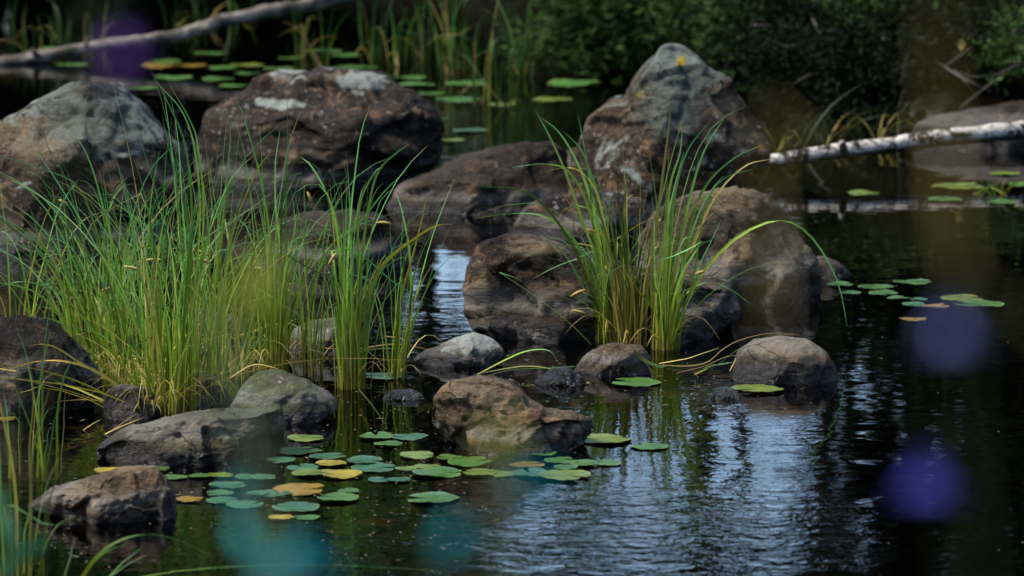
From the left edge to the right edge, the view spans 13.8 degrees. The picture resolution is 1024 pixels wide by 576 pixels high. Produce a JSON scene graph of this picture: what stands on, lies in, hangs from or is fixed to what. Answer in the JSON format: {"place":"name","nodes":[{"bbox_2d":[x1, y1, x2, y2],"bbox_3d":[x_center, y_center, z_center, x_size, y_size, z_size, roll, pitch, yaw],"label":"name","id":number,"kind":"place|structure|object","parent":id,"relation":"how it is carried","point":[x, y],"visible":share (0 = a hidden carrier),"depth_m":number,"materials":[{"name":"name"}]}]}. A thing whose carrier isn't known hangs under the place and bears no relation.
{"place":"outdoors","nodes":[
{"label":"outdoors","id":0,"kind":"place"},
{"bbox_2d":[437,469,553,575],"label":"herb","id":1,"kind":"object","parent":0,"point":[531,481],"visible":1,"depth_m":2.24,"materials":[{"name":"blue plant"}]},
{"bbox_2d":[485,421,514,575],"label":"herb","id":2,"kind":"object","parent":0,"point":[499,442],"visible":1,"depth_m":2.24,"materials":[{"name":"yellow plant"}]},
{"bbox_2d":[0,0,1023,575],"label":"water","id":3,"kind":"structure","parent":0,"point":[774,482],"depth_m":14.19,"materials":[{"name":"liquid"}]},
{"bbox_2d":[0,0,29,38],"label":"reed clump","id":4,"kind":"object","parent":3,"relation":"in","point":[11,35],"visible":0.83,"depth_m":27.42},
{"bbox_2d":[0,386,68,575],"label":"reed clump","id":5,"kind":"object","parent":3,"relation":"in","point":[30,516],"visible":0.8,"depth_m":11.44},
{"bbox_2d":[3,263,76,481],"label":"reed clump","id":6,"kind":"object","parent":3,"relation":"in","point":[39,447],"visible":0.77,"depth_m":12.86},
{"bbox_2d":[0,315,102,414],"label":"boulder","id":7,"kind":"object","parent":3,"relation":"on","point":[12,351],"visible":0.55,"depth_m":13.97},
{"bbox_2d":[0,184,114,322],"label":"sedge clump","id":8,"kind":"object","parent":3,"relation":"on","point":[26,294],"visible":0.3,"depth_m":15.05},
{"bbox_2d":[34,0,87,47],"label":"reed clump","id":9,"kind":"object","parent":3,"relation":"in","point":[59,42],"visible":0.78,"depth_m":26.63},
{"bbox_2d":[0,127,179,368],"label":"sedge clump","id":10,"kind":"object","parent":3,"relation":"on","point":[69,315],"visible":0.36,"depth_m":14.78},
{"bbox_2d":[0,80,195,255],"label":"boulder","id":11,"kind":"object","parent":3,"relation":"on","point":[99,128],"visible":0.6,"depth_m":17.65,"materials":[{"name":"stone"}]},
{"bbox_2d":[28,464,176,524],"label":"boulder","id":12,"kind":"object","parent":3,"relation":"on","point":[128,494],"visible":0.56,"depth_m":12.27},
{"bbox_2d":[69,0,135,42],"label":"reed clump","id":13,"kind":"object","parent":3,"relation":"in","point":[92,33],"visible":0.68,"depth_m":26.96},
{"bbox_2d":[1,152,253,337],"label":"sedge clump","id":14,"kind":"object","parent":3,"relation":"on","point":[104,272],"visible":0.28,"depth_m":15.55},
{"bbox_2d":[103,383,160,421],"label":"stone","id":15,"kind":"object","parent":3,"relation":"on","point":[112,410],"visible":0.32,"depth_m":13.87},
{"bbox_2d":[0,106,299,387],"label":"sedge clump","id":16,"kind":"object","parent":3,"relation":"on","point":[120,335],"visible":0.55,"depth_m":14.46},
{"bbox_2d":[6,72,330,416],"bbox_3d":[-1.148,-0.130,13.901,1.190,1.217,0.881,0,9,0],"label":"sedge clump","id":17,"kind":"object","parent":3,"relation":"on","point":[183,352],"visible":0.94,"depth_m":13.92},
{"bbox_2d":[0,0,368,64],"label":"fallen log","id":18,"kind":"object","parent":3,"relation":"on","point":[256,14],"visible":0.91,"depth_m":25.99,"materials":[{"name":"grey wood"}]},
{"bbox_2d":[96,403,284,465],"bbox_3d":[-1.009,0.540,13.266,0.596,0.357,0.421,0,9,0],"label":"boulder","id":19,"kind":"object","parent":3,"relation":"on","point":[201,437],"visible":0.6,"depth_m":13.12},
{"bbox_2d":[72,103,312,363],"bbox_3d":[-1.177,-0.185,15.017,0.949,0.992,0.825,-7,11,-38],"label":"sedge clump","id":20,"kind":"object","parent":3,"relation":"on","point":[246,263],"visible":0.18,"depth_m":15.04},
{"bbox_2d":[173,371,233,409],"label":"stone","id":21,"kind":"object","parent":3,"relation":"on","point":[217,394],"visible":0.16,"depth_m":14.11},
{"bbox_2d":[0,281,409,415],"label":"sedge clump","id":22,"kind":"object","parent":3,"relation":"on","point":[116,382],"visible":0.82,"depth_m":13.88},
{"bbox_2d":[85,67,330,405],"bbox_3d":[-1.046,-0.137,13.959,0.968,1.213,0.804,0,9,0],"label":"sedge clump","id":23,"kind":"object","parent":3,"relation":"on","point":[212,352],"visible":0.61,"depth_m":14.10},
{"bbox_2d":[197,310,244,354],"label":"stone","id":24,"kind":"object","parent":3,"relation":"on","point":[232,343],"visible":0.07,"depth_m":15.15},
{"bbox_2d":[84,134,370,380],"bbox_3d":[-1.002,-0.089,14.565,1.066,0.938,0.811,0,9,0],"label":"sedge clump","id":25,"kind":"object","parent":3,"relation":"on","point":[247,336],"visible":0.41,"depth_m":14.68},
{"bbox_2d":[209,481,246,487],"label":"lily pad","id":26,"kind":"object","parent":3,"relation":"on","point":[228,484],"visible":0.87,"depth_m":12.75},
{"bbox_2d":[64,534,480,575],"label":"reed clump","id":27,"kind":"object","parent":3,"relation":"in","point":[91,563],"visible":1,"depth_m":11.42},
{"bbox_2d":[230,369,337,424],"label":"boulder","id":28,"kind":"object","parent":3,"relation":"on","point":[301,401],"visible":0.52,"depth_m":13.81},
{"bbox_2d":[275,502,318,510],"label":"lily pad","id":29,"kind":"object","parent":3,"relation":"on","point":[300,506],"visible":1,"depth_m":12.41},
{"bbox_2d":[166,102,428,373],"bbox_3d":[-0.678,-0.154,14.569,1.062,1.064,0.569,1,9,8],"label":"sedge clump","id":30,"kind":"object","parent":3,"relation":"on","point":[281,313],"visible":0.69,"depth_m":14.58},
{"bbox_2d":[272,483,323,495],"bbox_3d":[-0.643,0.602,12.679,0.156,0.007,0.166,-1,10,0],"label":"lily pad","id":31,"kind":"object","parent":3,"relation":"on","point":[295,489],"visible":1,"depth_m":12.69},
{"bbox_2d":[279,447,321,454],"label":"lily pad","id":32,"kind":"object","parent":3,"relation":"on","point":[292,450],"visible":1,"depth_m":13.30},
{"bbox_2d":[287,434,323,441],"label":"lily pad","id":33,"kind":"object","parent":3,"relation":"on","point":[301,437],"visible":1,"depth_m":13.52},
{"bbox_2d":[277,1,339,57],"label":"reed clump","id":34,"kind":"object","parent":3,"relation":"in","point":[302,48],"visible":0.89,"depth_m":26.12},
{"bbox_2d":[292,468,325,474],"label":"lily pad","id":35,"kind":"object","parent":3,"relation":"on","point":[307,471],"visible":1,"depth_m":12.95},
{"bbox_2d":[287,0,347,67],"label":"reed clump","id":36,"kind":"object","parent":3,"relation":"in","point":[321,64],"visible":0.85,"depth_m":25.41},
{"bbox_2d":[193,66,445,191],"bbox_3d":[-0.911,-0.584,20.153,1.193,0.963,1.071,0,9,0],"label":"boulder","id":37,"kind":"object","parent":3,"relation":"on","point":[328,108],"visible":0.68,"depth_m":19.83,"materials":[{"name":"stone"}]},
{"bbox_2d":[309,452,344,458],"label":"lily pad","id":38,"kind":"object","parent":3,"relation":"on","point":[325,455],"visible":1,"depth_m":13.21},
{"bbox_2d":[289,318,365,355],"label":"stone","id":39,"kind":"object","parent":3,"relation":"on","point":[327,343],"visible":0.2,"depth_m":15.15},
{"bbox_2d":[251,169,407,375],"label":"sedge clump","id":40,"kind":"object","parent":3,"relation":"on","point":[304,334],"visible":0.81,"depth_m":14.68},
{"bbox_2d":[317,492,358,500],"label":"lily pad","id":41,"kind":"object","parent":3,"relation":"on","point":[342,496],"visible":1,"depth_m":12.56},
{"bbox_2d":[266,208,412,272],"bbox_3d":[-0.710,-0.054,17.369,0.606,0.545,0.561,0,9,0],"label":"boulder","id":42,"kind":"object","parent":3,"relation":"on","point":[382,231],"visible":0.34,"depth_m":17.21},
{"bbox_2d":[321,469,362,478],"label":"lily pad","id":43,"kind":"object","parent":3,"relation":"on","point":[345,474],"visible":1,"depth_m":12.92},
{"bbox_2d":[244,107,441,390],"bbox_3d":[-0.631,-0.106,14.332,0.851,1.041,0.385,-2,9,-10],"label":"sedge clump","id":44,"kind":"object","parent":3,"relation":"on","point":[353,370],"visible":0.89,"depth_m":14.39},
{"bbox_2d":[347,455,381,462],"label":"lily pad","id":45,"kind":"object","parent":3,"relation":"on","point":[361,459],"visible":1,"depth_m":13.14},
{"bbox_2d":[352,0,392,63],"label":"reed clump","id":46,"kind":"object","parent":3,"relation":"in","point":[373,56],"visible":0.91,"depth_m":25.75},
{"bbox_2d":[351,462,394,471],"bbox_3d":[-0.428,0.553,13.025,0.137,0.005,0.141,0,9,0],"label":"lily pad","id":47,"kind":"object","parent":3,"relation":"on","point":[368,467],"visible":1,"depth_m":13.03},
{"bbox_2d":[359,431,392,437],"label":"lily pad","id":48,"kind":"object","parent":3,"relation":"on","point":[380,434],"visible":1,"depth_m":13.54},
{"bbox_2d":[328,181,453,380],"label":"sedge clump","id":49,"kind":"object","parent":3,"relation":"on","point":[397,370],"visible":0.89,"depth_m":14.59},
{"bbox_2d":[377,3,428,67],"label":"reed clump","id":50,"kind":"object","parent":3,"relation":"in","point":[397,62],"visible":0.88,"depth_m":25.51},
{"bbox_2d":[382,388,423,400],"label":"stone","id":51,"kind":"object","parent":3,"relation":"on","point":[408,394],"visible":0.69,"depth_m":14.22,"materials":[{"name":"grey stone"}]},
{"bbox_2d":[392,433,427,439],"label":"lily pad","id":52,"kind":"object","parent":3,"relation":"on","point":[413,436],"visible":1,"depth_m":13.54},
{"bbox_2d":[386,0,437,59],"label":"reed clump","id":53,"kind":"object","parent":3,"relation":"in","point":[415,51],"visible":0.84,"depth_m":25.98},
{"bbox_2d":[400,451,433,458],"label":"lily pad","id":54,"kind":"object","parent":3,"relation":"on","point":[419,454],"visible":1,"depth_m":13.23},
{"bbox_2d":[408,491,458,502],"bbox_3d":[-0.233,0.623,12.553,0.154,0.008,0.168,-1,8,0],"label":"lily pad","id":55,"kind":"object","parent":3,"relation":"on","point":[438,496],"visible":1,"depth_m":12.57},
{"bbox_2d":[412,466,461,476],"bbox_3d":[-0.230,0.563,12.938,0.154,0.008,0.142,1,9,0],"label":"lily pad","id":56,"kind":"object","parent":3,"relation":"on","point":[442,471],"visible":1,"depth_m":12.94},
{"bbox_2d":[417,0,472,75],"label":"reed clump","id":57,"kind":"object","parent":3,"relation":"in","point":[448,68],"visible":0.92,"depth_m":24.99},
{"bbox_2d":[414,332,504,367],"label":"stone","id":58,"kind":"object","parent":3,"relation":"on","point":[473,349],"visible":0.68,"depth_m":14.90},
{"bbox_2d":[436,97,482,101],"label":"lily pad","id":59,"kind":"object","parent":3,"relation":"on","point":[461,99],"visible":0.98,"depth_m":23.65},
{"bbox_2d":[438,0,491,70],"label":"reed clump","id":60,"kind":"object","parent":3,"relation":"in","point":[463,52],"visible":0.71,"depth_m":25.31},
{"bbox_2d":[448,456,486,466],"bbox_3d":[-0.131,0.536,13.109,0.138,0.008,0.149,0,10,0],"label":"lily pad","id":61,"kind":"object","parent":3,"relation":"on","point":[466,461],"visible":0.97,"depth_m":13.11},
{"bbox_2d":[386,141,568,215],"bbox_3d":[-0.156,-0.368,19.177,0.875,0.606,0.756,0,9,0],"label":"boulder","id":62,"kind":"object","parent":3,"relation":"on","point":[480,178],"visible":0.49,"depth_m":18.93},
{"bbox_2d":[463,468,495,474],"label":"lily pad","id":63,"kind":"object","parent":3,"relation":"on","point":[479,471],"visible":0.97,"depth_m":12.94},
{"bbox_2d":[438,0,528,103],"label":"reed clump","id":64,"kind":"object","parent":3,"relation":"in","point":[488,85],"visible":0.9,"depth_m":23.47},
{"bbox_2d":[20,134,998,568],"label":"floating specks","id":65,"kind":"object","parent":3,"relation":"on","point":[420,430],"visible":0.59,"depth_m":13.11,"materials":[{"name":"plant"}]},
{"bbox_2d":[432,375,593,455],"bbox_3d":[0.002,0.482,13.415,0.514,0.414,0.394,0,9,0],"label":"boulder","id":66,"kind":"object","parent":3,"relation":"on","point":[470,413],"visible":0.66,"depth_m":13.31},
{"bbox_2d":[489,0,546,77],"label":"reed clump","id":67,"kind":"object","parent":3,"relation":"in","point":[523,70],"visible":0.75,"depth_m":24.90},
{"bbox_2d":[450,7,590,108],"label":"reed clump","id":68,"kind":"object","parent":3,"relation":"in","point":[504,80],"visible":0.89,"depth_m":23.27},
{"bbox_2d":[477,349,574,374],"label":"bent sedge","id":69,"kind":"object","parent":3,"relation":"on","point":[517,366],"visible":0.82,"depth_m":14.68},
{"bbox_2d":[535,365,586,386],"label":"stone","id":70,"kind":"object","parent":3,"relation":"on","point":[564,375],"visible":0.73,"depth_m":14.50,"materials":[{"name":"grey stone"}]},
{"bbox_2d":[552,470,590,479],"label":"lily pad","id":71,"kind":"object","parent":3,"relation":"on","point":[561,474],"visible":0.83,"depth_m":12.90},
{"bbox_2d":[548,79,603,86],"bbox_3d":[0.371,-1.194,24.500,0.329,0.018,0.318,-1,9,0],"label":"lily pad","id":72,"kind":"object","parent":3,"relation":"on","point":[563,82],"visible":1,"depth_m":24.55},
{"bbox_2d":[513,190,648,240],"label":"boulder","id":73,"kind":"object","parent":3,"relation":"on","point":[559,204],"visible":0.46,"depth_m":18.14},
{"bbox_2d":[474,112,706,343],"bbox_3d":[0.306,-0.200,15.397,0.902,0.908,0.536,0,9,0],"label":"sedge clump","id":74,"kind":"object","parent":3,"relation":"on","point":[603,336],"visible":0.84,"depth_m":15.35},
{"bbox_2d":[462,230,740,343],"bbox_3d":[0.330,0.138,15.688,1.032,0.706,0.693,0,9,0],"label":"boulder","id":75,"kind":"object","parent":3,"relation":"on","point":[495,304],"visible":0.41,"depth_m":15.49,"materials":[{"name":"stone"}]},
{"bbox_2d":[585,433,630,442],"bbox_3d":[0.299,0.481,13.488,0.166,0.009,0.180,1,7,0],"label":"lily pad","id":76,"kind":"object","parent":3,"relation":"on","point":[602,438],"visible":0.94,"depth_m":13.50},
{"bbox_2d":[573,342,651,375],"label":"stone","id":77,"kind":"object","parent":3,"relation":"on","point":[612,359],"visible":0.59,"depth_m":14.70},
{"bbox_2d":[534,110,717,346],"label":"sedge clump","id":78,"kind":"object","parent":3,"relation":"on","point":[627,316],"visible":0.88,"depth_m":15.26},
{"bbox_2d":[612,377,660,386],"bbox_3d":[0.429,0.322,14.536,0.170,0.006,0.162,0,10,0],"label":"lily pad","id":79,"kind":"object","parent":3,"relation":"on","point":[639,381],"visible":1,"depth_m":14.53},
{"bbox_2d":[630,442,667,448],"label":"lily pad","id":80,"kind":"object","parent":3,"relation":"on","point":[655,446],"visible":1,"depth_m":13.37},
{"bbox_2d":[567,43,770,217],"bbox_3d":[0.699,-0.603,19.007,0.914,1.004,0.748,0,9,0],"label":"boulder","id":81,"kind":"object","parent":3,"relation":"on","point":[632,122],"visible":0.65,"depth_m":18.73,"materials":[{"name":"stone"}]},
{"bbox_2d":[555,98,846,350],"bbox_3d":[0.651,-0.189,15.069,1.113,0.984,0.868,0,9,0],"label":"sedge clump","id":82,"kind":"object","parent":3,"relation":"on","point":[666,316],"visible":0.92,"depth_m":15.19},
{"bbox_2d":[633,333,805,374],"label":"bent sedge","id":83,"kind":"object","parent":3,"relation":"on","point":[640,357],"visible":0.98,"depth_m":14.63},
{"bbox_2d":[709,388,740,399],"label":"stone","id":84,"kind":"object","parent":3,"relation":"on","point":[723,393],"visible":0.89,"depth_m":14.24,"materials":[{"name":"grey stone"}]},
{"bbox_2d":[636,186,822,306],"bbox_3d":[0.853,-0.010,16.600,0.731,0.799,0.809,0,9,0],"label":"boulder","id":85,"kind":"object","parent":3,"relation":"on","point":[745,209],"visible":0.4,"depth_m":16.34,"materials":[{"name":"stone"}]},
{"bbox_2d":[732,384,782,391],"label":"lily pad","id":86,"kind":"object","parent":3,"relation":"on","point":[760,388],"visible":1,"depth_m":14.41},
{"bbox_2d":[730,336,837,384],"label":"stone","id":87,"kind":"object","parent":3,"relation":"on","point":[782,360],"visible":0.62,"depth_m":14.54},
{"bbox_2d":[817,256,850,281],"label":"stone","id":88,"kind":"object","parent":3,"relation":"on","point":[841,272],"visible":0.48,"depth_m":16.90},
{"bbox_2d":[725,74,955,145],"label":"grass tussock","id":89,"kind":"object","parent":3,"relation":"on","point":[823,134],"depth_m":21.53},
{"bbox_2d":[758,84,965,151],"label":"grass tussock","id":90,"kind":"object","parent":3,"relation":"on","point":[784,147],"depth_m":21.27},
{"bbox_2d":[823,91,927,139],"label":"grass tussock","id":91,"kind":"object","parent":3,"relation":"on","point":[885,132],"depth_m":21.66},
{"bbox_2d":[940,294,982,300],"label":"lily pad","id":92,"kind":"object","parent":3,"relation":"on","point":[967,297],"visible":0.82,"depth_m":16.43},
{"bbox_2d":[956,300,1000,306],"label":"lily pad","id":93,"kind":"object","parent":3,"relation":"on","point":[982,303],"visible":0.88,"depth_m":16.28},
{"bbox_2d":[974,178,1023,196],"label":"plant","id":94,"kind":"object","parent":3,"relation":"in","point":[997,186],"visible":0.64,"depth_m":19.53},
{"bbox_2d":[425,0,1023,129],"bbox_3d":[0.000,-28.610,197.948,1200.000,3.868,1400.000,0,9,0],"label":"ground","id":95,"kind":"structure","parent":0,"point":[522,11],"depth_m":23.11,"materials":[{"name":"plant"}]},
{"bbox_2d":[0,490,48,575],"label":"herb","id":96,"kind":"object","parent":95,"relation":"on","point":[17,556],"visible":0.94,"depth_m":5.10,"materials":[{"name":"green plant"}]},
{"bbox_2d":[0,0,149,575],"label":"harebell","id":97,"kind":"object","parent":95,"relation":"on","point":[120,47],"visible":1,"depth_m":2.13,"materials":[{"name":"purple plant"}]},
{"bbox_2d":[212,254,288,575],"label":"herb","id":98,"kind":"object","parent":95,"relation":"on","point":[248,303],"visible":1,"depth_m":2.33,"materials":[{"name":"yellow plant"}]},
{"bbox_2d":[231,481,335,575],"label":"herb","id":99,"kind":"object","parent":95,"relation":"on","point":[297,553],"visible":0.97,"depth_m":2.65,"materials":[{"name":"blue plant"}]},
{"bbox_2d":[485,0,686,81],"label":"willow shrub","id":100,"kind":"object","parent":95,"relation":"on","point":[609,30],"visible":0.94,"depth_m":24.79,"materials":[{"name":"green plant"}]},
{"bbox_2d":[634,0,774,90],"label":"willow shrub","id":101,"kind":"object","parent":95,"relation":"on","point":[703,22],"visible":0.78,"depth_m":24.10,"materials":[{"name":"green plant"}]},
{"bbox_2d":[717,0,841,119],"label":"undergrowth","id":102,"kind":"object","parent":95,"relation":"on","point":[776,79],"visible":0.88,"depth_m":22.85,"materials":[{"name":"green plant"}]},
{"bbox_2d":[719,0,843,70],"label":"leafy shrub","id":103,"kind":"object","parent":95,"relation":"on","point":[769,9],"visible":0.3,"depth_m":23.75,"materials":[{"name":"green plant"}]},
{"bbox_2d":[754,18,837,95],"bbox_3d":[1.728,-1.182,22.976,0.855,0.547,0.598,0,9,0],"label":"brushwood","id":104,"kind":"object","parent":95,"relation":"on","point":[782,45],"visible":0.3,"depth_m":22.80,"materials":[{"name":"brown plant"}]},
{"bbox_2d":[767,0,929,125],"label":"undergrowth","id":105,"kind":"object","parent":95,"relation":"on","point":[844,79],"visible":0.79,"depth_m":22.50,"materials":[{"name":"green plant"}]},
{"bbox_2d":[800,0,964,66],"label":"leafy shrub","id":106,"kind":"object","parent":95,"relation":"on","point":[862,6],"visible":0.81,"depth_m":22.53,"materials":[{"name":"green plant"}]},
{"bbox_2d":[766,110,1023,339],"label":"dry grass stem","id":107,"kind":"object","parent":95,"relation":"on","point":[775,264],"visible":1,"depth_m":2.02,"materials":[{"name":"plant"}]},
{"bbox_2d":[770,120,1023,166],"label":"birch log","id":108,"kind":"object","parent":95,"relation":"on","point":[993,132],"visible":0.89,"depth_m":20.36,"materials":[{"name":"wood"}]},
{"bbox_2d":[776,0,1023,37],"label":"bank shrub","id":109,"kind":"object","parent":95,"relation":"on","point":[791,7],"visible":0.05,"depth_m":23.39,"materials":[{"name":"green plant"}]},
{"bbox_2d":[831,0,987,105],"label":"undergrowth","id":110,"kind":"object","parent":95,"relation":"on","point":[917,55],"visible":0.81,"depth_m":22.27,"materials":[{"name":"green plant"}]},
{"bbox_2d":[894,427,959,575],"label":"harebell","id":111,"kind":"object","parent":95,"relation":"on","point":[927,480],"visible":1,"depth_m":2.24,"materials":[{"name":"blue plant"}]},
{"bbox_2d":[910,92,954,118],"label":"rock","id":112,"kind":"object","parent":95,"relation":"on","point":[931,108],"visible":0.31,"depth_m":22.20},
{"bbox_2d":[882,25,1008,109],"bbox_3d":[2.299,-1.162,22.177,0.758,0.426,0.424,6,11,36],"label":"brushwood","id":113,"kind":"object","parent":95,"relation":"on","point":[955,72],"visible":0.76,"depth_m":22.07,"materials":[{"name":"brown plant"}]},
{"bbox_2d":[918,271,983,575],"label":"harebell","id":114,"kind":"object","parent":95,"relation":"on","point":[951,329],"visible":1,"depth_m":1.93,"materials":[{"name":"blue plant"}]},
{"bbox_2d":[913,100,1023,150],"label":"boulder","id":115,"kind":"object","parent":95,"relation":"on","point":[1011,111],"visible":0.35,"depth_m":21.39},
{"bbox_2d":[923,0,1023,99],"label":"undergrowth","id":116,"kind":"object","parent":95,"relation":"on","point":[967,30],"visible":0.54,"depth_m":22.26,"materials":[{"name":"green plant"}]},
{"bbox_2d":[935,0,1023,281],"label":"dry grass stem","id":117,"kind":"object","parent":95,"relation":"on","point":[953,209],"visible":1,"depth_m":1.81,"materials":[{"name":"plant"}]},
{"bbox_2d":[954,1,1023,95],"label":"leafy shrub","id":118,"kind":"object","parent":95,"relation":"on","point":[1009,52],"visible":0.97,"depth_m":21.89,"materials":[{"name":"green plant"}]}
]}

